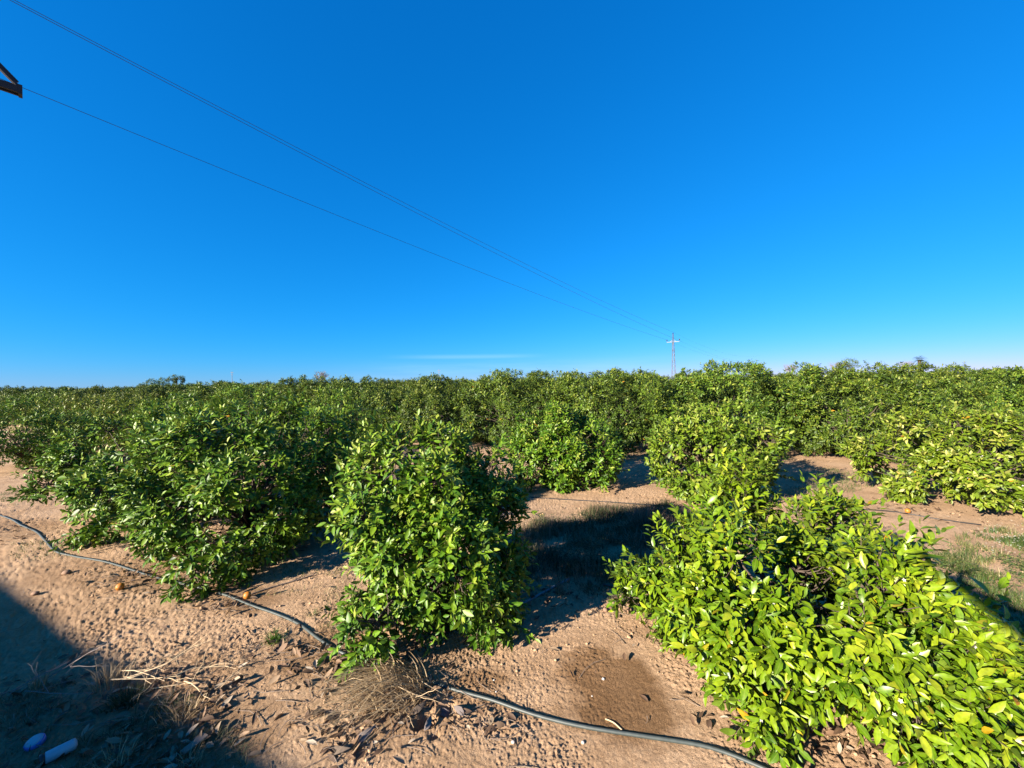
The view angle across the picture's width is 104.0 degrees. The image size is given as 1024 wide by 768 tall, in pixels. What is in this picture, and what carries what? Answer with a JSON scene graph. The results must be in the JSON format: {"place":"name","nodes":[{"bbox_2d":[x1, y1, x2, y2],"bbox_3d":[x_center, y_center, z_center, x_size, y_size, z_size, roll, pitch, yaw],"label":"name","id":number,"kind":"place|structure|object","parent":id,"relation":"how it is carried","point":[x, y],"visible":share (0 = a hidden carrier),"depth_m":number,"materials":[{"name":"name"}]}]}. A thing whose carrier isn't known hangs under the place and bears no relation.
{"place":"outdoors","nodes":[
{"label":"outdoors","id":0,"kind":"place"},
{"bbox_2d":[0,418,1023,767],"bbox_3d":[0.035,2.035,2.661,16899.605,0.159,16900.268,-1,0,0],"label":"ground","id":1,"kind":"structure","parent":0,"point":[544,684],"depth_m":2.99,"materials":[{"name":"soil"}]},
{"bbox_2d":[0,63,22,98],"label":"pylon","id":2,"kind":"object","parent":1,"relation":"on","point":[15,88],"visible":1,"depth_m":17.68,"materials":[{"name":"metal"}]},
{"bbox_2d":[0,385,38,419],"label":"tall orange tree","id":3,"kind":"object","parent":1,"relation":"on","point":[11,388],"visible":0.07,"depth_m":27.77,"materials":[{"name":"green plant"}]},
{"bbox_2d":[0,387,42,422],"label":"tall orange tree","id":4,"kind":"object","parent":1,"relation":"on","point":[17,390],"visible":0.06,"depth_m":26.40,"materials":[{"name":"green plant"}]},
{"bbox_2d":[0,385,69,424],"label":"tall orange tree","id":5,"kind":"object","parent":1,"relation":"on","point":[23,404],"visible":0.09,"depth_m":23.82,"materials":[{"name":"green plant"}]},
{"bbox_2d":[23,733,46,751],"bbox_3d":[-2.712,2.035,2.274,0.086,0.032,0.086,-10,19,-30],"label":"plastic tub","id":6,"kind":"object","parent":1,"relation":"on","point":[34,741],"visible":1,"depth_m":2.26,"materials":[{"name":"plastic"}]},
{"bbox_2d":[31,591,39,595],"bbox_3d":[-4.724,2.075,3.964,0.073,0.042,0.062,-1,0,18],"label":"stone","id":7,"kind":"object","parent":1,"relation":"on","point":[33,593],"visible":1,"depth_m":3.95,"materials":[{"name":"stone"}]},
{"bbox_2d":[19,667,52,693],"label":"dried weed","id":8,"kind":"object","parent":1,"relation":"on","point":[44,680],"visible":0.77,"depth_m":2.71,"materials":[{"name":"plant"}]},
{"bbox_2d":[0,389,105,469],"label":"orange tree","id":9,"kind":"object","parent":1,"relation":"on","point":[23,450],"visible":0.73,"depth_m":10.40,"materials":[{"name":"green plant"}]},
{"bbox_2d":[38,738,77,765],"bbox_3d":[-2.486,2.016,2.192,0.060,0.060,0.141,-1,0,38],"label":"plastic bottle","id":10,"kind":"object","parent":1,"relation":"on","point":[51,755],"visible":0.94,"depth_m":2.18,"materials":[{"name":"plastic"}]},
{"bbox_2d":[20,386,106,421],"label":"tall orange tree","id":11,"kind":"object","parent":1,"relation":"on","point":[51,392],"visible":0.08,"depth_m":23.02,"materials":[{"name":"green plant"}]},
{"bbox_2d":[11,387,120,442],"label":"orange tree","id":12,"kind":"object","parent":1,"relation":"on","point":[70,402],"visible":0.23,"depth_m":14.87,"materials":[{"name":"green plant"}]},
{"bbox_2d":[61,569,71,574],"bbox_3d":[-4.909,2.074,4.404,0.091,0.050,0.080,-1,0,38],"label":"stone","id":13,"kind":"object","parent":1,"relation":"on","point":[66,572],"visible":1,"depth_m":4.39,"materials":[{"name":"stone"}]},
{"bbox_2d":[0,624,139,694],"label":"dead branch","id":14,"kind":"object","parent":1,"relation":"on","point":[15,689],"visible":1,"depth_m":2.69,"materials":[{"name":"brown wood"}]},
{"bbox_2d":[58,386,132,416],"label":"tall orange tree","id":15,"kind":"object","parent":1,"relation":"on","point":[82,393],"visible":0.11,"depth_m":22.15,"materials":[{"name":"green plant"}]},
{"bbox_2d":[87,384,112,392],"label":"tall orange tree","id":16,"kind":"object","parent":1,"relation":"on","point":[101,387],"visible":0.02,"depth_m":32.24,"materials":[{"name":"green plant"}]},
{"bbox_2d":[80,646,141,693],"bbox_3d":[-2.778,1.984,2.758,0.325,0.219,0.382,-1,0,0],"label":"dried weed","id":17,"kind":"object","parent":1,"relation":"on","point":[111,675],"visible":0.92,"depth_m":2.75,"materials":[{"name":"plant"}]},
{"bbox_2d":[66,392,166,448],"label":"orange tree","id":18,"kind":"object","parent":1,"relation":"on","point":[112,407],"visible":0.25,"depth_m":13.53,"materials":[{"name":"green plant"}]},
{"bbox_2d":[82,727,151,767],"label":"dried weed","id":19,"kind":"object","parent":1,"relation":"on","point":[120,757],"visible":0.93,"depth_m":2.18,"materials":[{"name":"plant"}]},
{"bbox_2d":[104,385,134,393],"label":"tall orange tree","id":20,"kind":"object","parent":1,"relation":"on","point":[121,388],"visible":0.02,"depth_m":30.75,"materials":[{"name":"green plant"}]},
{"bbox_2d":[115,583,124,590],"bbox_3d":[-3.940,2.038,4.020,0.072,0.071,0.068,-1,0,0],"label":"orange","id":21,"kind":"object","parent":1,"relation":"on","point":[119,586],"visible":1,"depth_m":4.00,"materials":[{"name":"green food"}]},
{"bbox_2d":[95,683,153,714],"bbox_3d":[-2.504,2.038,2.588,0.340,0.100,0.309,-1,0,0],"label":"green weed","id":22,"kind":"object","parent":1,"relation":"on","point":[122,696],"visible":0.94,"depth_m":2.59,"materials":[{"name":"green plant"}]},
{"bbox_2d":[5,396,244,552],"bbox_3d":[-5.742,1.270,6.326,3.050,2.162,2.998,-1,0,0],"label":"orange tree","id":23,"kind":"object","parent":1,"relation":"on","point":[57,455],"visible":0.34,"depth_m":5.68,"materials":[{"name":"green plant"}]},
{"bbox_2d":[0,674,258,767],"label":"leaf litter","id":24,"kind":"object","parent":1,"relation":"on","point":[53,702],"visible":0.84,"depth_m":2.37,"materials":[{"name":"brown plant"}]},
{"bbox_2d":[93,385,166,429],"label":"tall orange tree","id":25,"kind":"object","parent":1,"relation":"on","point":[122,394],"visible":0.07,"depth_m":20.57,"materials":[{"name":"green plant"}]},
{"bbox_2d":[109,382,167,393],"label":"tall orange tree","id":26,"kind":"object","parent":1,"relation":"on","point":[128,387],"visible":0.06,"depth_m":28.90,"materials":[{"name":"green plant"}]},
{"bbox_2d":[145,378,161,384],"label":"dark tree","id":27,"kind":"object","parent":1,"relation":"on","point":[153,383],"visible":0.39,"depth_m":61.85,"materials":[{"name":"green plant"}]},
{"bbox_2d":[103,615,211,733],"bbox_3d":[-2.414,1.894,2.767,0.539,0.323,0.759,-1,0,-42],"label":"dead branch","id":28,"kind":"object","parent":1,"relation":"on","point":[141,672],"visible":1,"depth_m":2.75,"materials":[{"name":"wood"}]},
{"bbox_2d":[139,382,183,392],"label":"tall orange tree","id":29,"kind":"object","parent":1,"relation":"on","point":[156,385],"depth_m":28.39,"materials":[{"name":"green plant"}]},
{"bbox_2d":[156,377,169,386],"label":"dark tree","id":30,"kind":"object","parent":1,"relation":"on","point":[163,381],"visible":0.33,"depth_m":63.81,"materials":[{"name":"green plant"}]},
{"bbox_2d":[105,390,233,441],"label":"orange tree","id":31,"kind":"object","parent":1,"relation":"on","point":[189,396],"visible":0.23,"depth_m":12.54,"materials":[{"name":"green plant"}]},
{"bbox_2d":[130,383,208,408],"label":"tall orange tree","id":32,"kind":"object","parent":1,"relation":"on","point":[160,391],"visible":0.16,"depth_m":19.98,"materials":[{"name":"green plant"}]},
{"bbox_2d":[165,374,185,384],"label":"umbrella pine","id":33,"kind":"object","parent":1,"relation":"on","point":[174,378],"visible":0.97,"depth_m":65.74,"materials":[{"name":"green plant"}]},
{"bbox_2d":[153,687,210,732],"bbox_3d":[-2.009,1.991,2.461,0.324,0.141,0.347,-1,0,-32],"label":"dried weed","id":34,"kind":"object","parent":1,"relation":"on","point":[178,717],"visible":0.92,"depth_m":2.45,"materials":[{"name":"plant"}]},
{"bbox_2d":[160,740,206,767],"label":"dried weed","id":35,"kind":"object","parent":1,"relation":"on","point":[189,758],"visible":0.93,"depth_m":2.15,"materials":[{"name":"plant"}]},
{"bbox_2d":[166,382,217,393],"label":"tall orange tree","id":36,"kind":"object","parent":1,"relation":"on","point":[191,384],"visible":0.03,"depth_m":27.18,"materials":[{"name":"green plant"}]},
{"bbox_2d":[179,732,207,755],"bbox_3d":[-1.786,2.019,2.246,0.045,0.016,0.122,-1,0,26],"label":"cardboard strip","id":37,"kind":"object","parent":1,"relation":"on","point":[197,741],"visible":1,"depth_m":2.24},
{"bbox_2d":[31,386,364,604],"bbox_3d":[-3.340,1.123,5.044,2.910,2.198,2.919,-1,0,0],"label":"orange tree","id":38,"kind":"object","parent":1,"relation":"on","point":[170,531],"visible":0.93,"depth_m":4.30,"materials":[{"name":"green plant"}]},
{"bbox_2d":[162,380,239,407],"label":"tall orange tree","id":39,"kind":"object","parent":1,"relation":"on","point":[184,392],"visible":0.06,"depth_m":19.02,"materials":[{"name":"green plant"}]},
{"bbox_2d":[175,648,248,698],"bbox_3d":[-2.001,1.912,2.721,0.395,0.240,0.386,-1,0,40],"label":"dead branch","id":40,"kind":"object","parent":1,"relation":"on","point":[212,666],"visible":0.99,"depth_m":2.73,"materials":[{"name":"wood"}]},
{"bbox_2d":[183,379,304,454],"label":"orange tree","id":41,"kind":"object","parent":1,"relation":"on","point":[261,406],"visible":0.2,"depth_m":11.48,"materials":[{"name":"green plant"}]},
{"bbox_2d":[191,380,302,423],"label":"tall orange tree","id":42,"kind":"object","parent":1,"relation":"on","point":[231,384],"visible":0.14,"depth_m":17.49,"materials":[{"name":"green plant"}]},
{"bbox_2d":[243,591,251,598],"bbox_3d":[-2.510,2.004,3.795,0.068,0.067,0.065,-1,0,0],"label":"orange","id":43,"kind":"object","parent":1,"relation":"on","point":[247,594],"visible":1,"depth_m":3.78,"materials":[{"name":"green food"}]},
{"bbox_2d":[259,628,287,646],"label":"grass tuft","id":44,"kind":"object","parent":1,"relation":"on","point":[271,637],"visible":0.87,"depth_m":3.17,"materials":[{"name":"green plant"}]},
{"bbox_2d":[252,574,313,593],"bbox_3d":[-2.310,2.022,4.051,0.556,0.016,0.029,-1,0,-41],"label":"stick","id":45,"kind":"object","parent":1,"relation":"on","point":[281,584],"visible":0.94,"depth_m":4.04,"materials":[{"name":"wood"}]},
{"bbox_2d":[247,374,357,433],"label":"tall orange tree","id":46,"kind":"object","parent":1,"relation":"on","point":[305,382],"visible":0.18,"depth_m":16.53,"materials":[{"name":"green plant"}]},
{"bbox_2d":[312,370,327,379],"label":"bare tree","id":47,"kind":"object","parent":1,"relation":"on","point":[322,374],"visible":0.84,"depth_m":61.85,"materials":[{"name":"grey plant"}]},
{"bbox_2d":[262,384,394,459],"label":"orange tree","id":48,"kind":"object","parent":1,"relation":"on","point":[333,393],"visible":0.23,"depth_m":10.45,"materials":[{"name":"green plant"}]},
{"bbox_2d":[333,746,349,754],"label":"curled leaf","id":49,"kind":"object","parent":1,"relation":"on","point":[341,749],"visible":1,"depth_m":2.20,"materials":[{"name":"beige plant"}]},
{"bbox_2d":[0,451,690,632],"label":"weeds","id":50,"kind":"object","parent":1,"relation":"on","point":[338,570],"visible":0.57,"depth_m":4.37,"materials":[{"name":"green plant"}]},
{"bbox_2d":[250,646,445,763],"bbox_3d":[-0.971,1.909,2.385,1.102,0.321,1.093,-1,0,0],"label":"dead grass clump","id":51,"kind":"object","parent":1,"relation":"on","point":[393,677],"visible":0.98,"depth_m":2.54,"materials":[{"name":"plant"}]},
{"bbox_2d":[314,374,414,436],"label":"tall orange tree","id":52,"kind":"object","parent":1,"relation":"on","point":[367,387],"visible":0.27,"depth_m":14.79,"materials":[{"name":"green plant"}]},
{"bbox_2d":[356,725,375,743],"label":"curled leaf","id":53,"kind":"object","parent":1,"relation":"on","point":[366,733],"visible":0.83,"depth_m":2.29,"materials":[{"name":"beige plant"}]},
{"bbox_2d":[353,377,412,420],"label":"tall orange tree","id":54,"kind":"object","parent":1,"relation":"on","point":[384,382],"visible":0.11,"depth_m":20.77,"materials":[{"name":"green plant"}]},
{"bbox_2d":[0,515,766,767],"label":"irrigation hose","id":55,"kind":"object","parent":1,"relation":"on","point":[632,734],"visible":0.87,"depth_m":2.46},
{"bbox_2d":[412,700,427,714],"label":"curled leaf","id":56,"kind":"object","parent":1,"relation":"on","point":[418,707],"visible":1,"depth_m":2.48,"materials":[{"name":"grey plant"}]},
{"bbox_2d":[371,374,479,443],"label":"tall orange tree","id":57,"kind":"object","parent":1,"relation":"on","point":[425,399],"visible":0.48,"depth_m":13.49,"materials":[{"name":"green plant"}]},
{"bbox_2d":[424,715,431,730],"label":"curled leaf","id":58,"kind":"object","parent":1,"relation":"on","point":[428,723],"visible":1,"depth_m":2.38,"materials":[{"name":"grey plant"}]},
{"bbox_2d":[388,372,469,422],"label":"tall orange tree","id":59,"kind":"object","parent":1,"relation":"on","point":[447,384],"visible":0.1,"depth_m":19.86,"materials":[{"name":"green plant"}]},
{"bbox_2d":[316,403,542,685],"bbox_3d":[-0.696,1.229,3.527,1.940,2.134,1.853,-1,0,0],"label":"orange tree","id":60,"kind":"object","parent":1,"relation":"on","point":[453,493],"visible":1,"depth_m":3.04,"materials":[{"name":"green plant"}]},
{"bbox_2d":[440,708,450,716],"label":"curled leaf","id":61,"kind":"object","parent":1,"relation":"on","point":[445,712],"visible":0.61,"depth_m":2.54,"materials":[{"name":"grey plant"}]},
{"bbox_2d":[454,705,463,715],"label":"curled leaf","id":62,"kind":"object","parent":1,"relation":"on","point":[458,709],"visible":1,"depth_m":2.47,"materials":[{"name":"beige plant"}]},
{"bbox_2d":[449,378,499,400],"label":"tall orange tree","id":63,"kind":"object","parent":1,"relation":"on","point":[468,386],"depth_m":24.41,"materials":[{"name":"green plant"}]},
{"bbox_2d":[0,484,987,767],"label":"soil clods","id":64,"kind":"object","parent":1,"relation":"on","point":[500,664],"visible":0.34,"depth_m":3.05,"materials":[{"name":"brown soil"}]},
{"bbox_2d":[460,374,528,426],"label":"tall orange tree","id":65,"kind":"object","parent":1,"relation":"on","point":[490,401],"visible":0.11,"depth_m":18.07,"materials":[{"name":"green plant"}]},
{"bbox_2d":[0,477,1006,767],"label":"leaf litter","id":66,"kind":"object","parent":1,"relation":"on","point":[354,747],"visible":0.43,"depth_m":2.50,"materials":[{"name":"brown plant"}]},
{"bbox_2d":[447,368,573,449],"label":"tall orange tree","id":67,"kind":"object","parent":1,"relation":"on","point":[500,427],"visible":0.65,"depth_m":12.84,"materials":[{"name":"green plant"}]},
{"bbox_2d":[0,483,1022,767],"bbox_3d":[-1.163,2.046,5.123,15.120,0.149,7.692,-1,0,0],"label":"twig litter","id":68,"kind":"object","parent":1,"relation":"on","point":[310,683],"visible":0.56,"depth_m":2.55,"materials":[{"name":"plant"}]},
{"bbox_2d":[470,578,569,633],"bbox_3d":[0.116,2.028,3.716,1.291,0.032,0.048,-1,0,-43],"label":"irrigation pipe","id":69,"kind":"object","parent":1,"relation":"on","point":[537,595],"visible":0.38,"depth_m":3.85,"materials":[{"name":"black plastic"}]},
{"bbox_2d":[512,378,595,416],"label":"tall orange tree","id":70,"kind":"object","parent":1,"relation":"on","point":[524,380],"visible":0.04,"depth_m":17.61,"materials":[{"name":"green plant"}]},
{"bbox_2d":[505,398,629,494],"bbox_3d":[0.952,1.247,8.095,2.549,1.960,2.370,-1,0,0],"label":"orange tree","id":71,"kind":"object","parent":1,"relation":"on","point":[565,452],"visible":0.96,"depth_m":7.39,"materials":[{"name":"green plant"}]},
{"bbox_2d":[573,576,607,597],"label":"green weed","id":72,"kind":"object","parent":1,"relation":"on","point":[589,586],"visible":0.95,"depth_m":3.94,"materials":[{"name":"plant"}]},
{"bbox_2d":[548,366,677,455],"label":"tall orange tree","id":73,"kind":"object","parent":1,"relation":"on","point":[597,385],"visible":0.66,"depth_m":11.26,"materials":[{"name":"green plant"}]},
{"bbox_2d":[529,497,700,508],"bbox_3d":[1.645,1.977,6.675,2.833,0.041,0.096,-1,0,17],"label":"drip line","id":74,"kind":"object","parent":1,"relation":"on","point":[598,501],"visible":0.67,"depth_m":6.80,"materials":[{"name":"black plastic"}]},
{"bbox_2d":[580,369,658,430],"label":"tall orange tree","id":75,"kind":"object","parent":1,"relation":"on","point":[621,399],"visible":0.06,"depth_m":16.14,"materials":[{"name":"green plant"}]},
{"bbox_2d":[509,497,751,621],"bbox_3d":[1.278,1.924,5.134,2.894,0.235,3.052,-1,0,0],"label":"weeds","id":76,"kind":"object","parent":1,"relation":"on","point":[533,531],"visible":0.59,"depth_m":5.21,"materials":[{"name":"green plant"}]},
{"bbox_2d":[618,501,670,532],"bbox_3d":[1.841,1.775,5.439,1.038,0.422,0.937,-1,0,0],"label":"dried weed","id":77,"kind":"object","parent":1,"relation":"on","point":[647,516],"visible":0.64,"depth_m":5.45,"materials":[{"name":"brown plant"}]},
{"bbox_2d":[642,513,679,537],"bbox_3d":[1.981,1.864,5.234,0.779,0.250,0.818,-1,0,14],"label":"dried weed","id":78,"kind":"object","parent":1,"relation":"on","point":[658,526],"visible":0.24,"depth_m":5.24,"materials":[{"name":"plant"}]},
{"bbox_2d":[666,333,679,377],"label":"lattice pylon","id":79,"kind":"object","parent":1,"relation":"on","point":[673,341],"visible":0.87,"depth_m":81.97,"materials":[{"name":"metal"}]},
{"bbox_2d":[0,78,720,358],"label":"power cable","id":80,"kind":"object","parent":79,"relation":"hanging from","point":[270,188],"visible":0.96,"depth_m":24.45,"materials":[{"name":"metal"}]},
{"bbox_2d":[10,0,761,360],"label":"power cable","id":81,"kind":"object","parent":79,"relation":"attached to","point":[254,128],"visible":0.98,"depth_m":22.04,"materials":[{"name":"metal"}]},
{"bbox_2d":[15,0,760,356],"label":"power cable","id":82,"kind":"object","parent":79,"relation":"attached to","point":[275,136],"visible":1,"depth_m":24.25,"materials":[{"name":"metal"}]},
{"bbox_2d":[650,378,754,429],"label":"tall orange tree","id":83,"kind":"object","parent":1,"relation":"on","point":[691,402],"visible":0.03,"depth_m":15.02,"materials":[{"name":"green plant"}]},
{"bbox_2d":[666,370,743,401],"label":"tall orange tree","id":84,"kind":"object","parent":1,"relation":"on","point":[676,375],"visible":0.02,"depth_m":20.53,"materials":[{"name":"green plant"}]},
{"bbox_2d":[644,396,802,504],"bbox_3d":[3.522,1.170,6.942,2.558,1.960,2.337,-1,0,0],"label":"orange tree","id":85,"kind":"object","parent":1,"relation":"on","point":[683,425],"visible":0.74,"depth_m":6.45,"materials":[{"name":"green plant"}]},
{"bbox_2d":[647,358,826,456],"bbox_3d":[5.925,0.672,11.191,4.433,2.825,3.850,-1,0,-22],"label":"tall orange tree","id":86,"kind":"object","parent":1,"relation":"on","point":[710,378],"visible":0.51,"depth_m":10.50,"materials":[{"name":"green plant"}]},
{"bbox_2d":[744,372,792,389],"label":"tall orange tree","id":87,"kind":"object","parent":1,"relation":"on","point":[775,375],"depth_m":19.32,"materials":[{"name":"green plant"}]},
{"bbox_2d":[784,363,796,371],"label":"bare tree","id":88,"kind":"object","parent":1,"relation":"on","point":[790,368],"visible":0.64,"depth_m":79.92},
{"bbox_2d":[747,367,874,437],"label":"tall orange tree","id":89,"kind":"object","parent":1,"relation":"on","point":[793,376],"visible":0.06,"depth_m":13.47,"materials":[{"name":"green plant"}]},
{"bbox_2d":[602,434,1023,767],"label":"orange tree","id":90,"kind":"object","parent":1,"relation":"on","point":[952,695],"visible":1,"depth_m":2.13,"materials":[{"name":"green plant"}]},
{"bbox_2d":[840,358,859,368],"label":"green tree","id":91,"kind":"object","parent":1,"relation":"on","point":[850,365],"visible":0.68,"depth_m":83.60,"materials":[{"name":"green plant"}]},
{"bbox_2d":[756,360,963,463],"bbox_3d":[8.713,0.697,10.149,3.585,2.630,4.128,-1,0,-23],"label":"tall orange tree","id":92,"kind":"object","parent":1,"relation":"on","point":[839,423],"visible":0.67,"depth_m":9.62,"materials":[{"name":"green plant"}]},
{"bbox_2d":[836,374,899,408],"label":"tall orange tree","id":93,"kind":"object","parent":1,"relation":"on","point":[871,390],"visible":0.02,"depth_m":17.14,"materials":[{"name":"green plant"}]},
{"bbox_2d":[781,500,981,525],"bbox_3d":[5.258,1.897,6.051,2.438,0.029,0.455,-1,0,24],"label":"drip line","id":94,"kind":"object","parent":1,"relation":"on","point":[917,515],"visible":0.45,"depth_m":5.71,"materials":[{"name":"black plastic"}]},
{"bbox_2d":[840,361,990,440],"bbox_3d":[13.319,0.587,13.559,4.511,2.732,3.782,-1,0,-41],"label":"tall orange tree","id":95,"kind":"object","parent":1,"relation":"on","point":[938,371],"visible":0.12,"depth_m":12.59,"materials":[{"name":"green plant"}]},
{"bbox_2d":[912,356,925,363],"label":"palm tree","id":96,"kind":"object","parent":1,"relation":"on","point":[919,360],"visible":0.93,"depth_m":79.80,"materials":[{"name":"green plant"}]},
{"bbox_2d":[833,400,1023,516],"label":"orange tree","id":97,"kind":"object","parent":1,"relation":"on","point":[955,457],"visible":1,"depth_m":6.14,"materials":[{"name":"green plant"}]},
{"bbox_2d":[892,361,1021,411],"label":"tall orange tree","id":98,"kind":"object","parent":1,"relation":"on","point":[957,367],"visible":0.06,"depth_m":15.89,"materials":[{"name":"green plant"}]},
{"bbox_2d":[906,365,1023,463],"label":"tall orange tree","id":99,"kind":"object","parent":1,"relation":"on","point":[1016,388],"visible":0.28,"depth_m":9.84,"materials":[{"name":"green plant"}]},
{"bbox_2d":[958,366,1005,386],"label":"tall orange tree","id":100,"kind":"object","parent":1,"relation":"on","point":[965,369],"visible":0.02,"depth_m":19.55,"materials":[{"name":"green plant"}]},
{"bbox_2d":[958,366,1023,430],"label":"tall orange tree","id":101,"kind":"object","parent":1,"relation":"on","point":[1000,382],"visible":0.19,"depth_m":13.18,"materials":[{"name":"green plant"}]},
{"bbox_2d":[0,0,1023,390],"label":"sky","id":102,"kind":"structure","parent":0,"point":[825,182],"materials":[{"name":"blue"}]},
{"bbox_2d":[784,466,872,496],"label":"grass","id":103,"kind":"structure","parent":0,"point":[850,486],"depth_m":7.64,"materials":[{"name":"green plant"}]},
{"bbox_2d":[923,521,1023,657],"bbox_3d":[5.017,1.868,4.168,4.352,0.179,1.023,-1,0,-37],"label":"grass","id":104,"kind":"structure","parent":0,"point":[980,559],"depth_m":4.22,"materials":[{"name":"green plant"}]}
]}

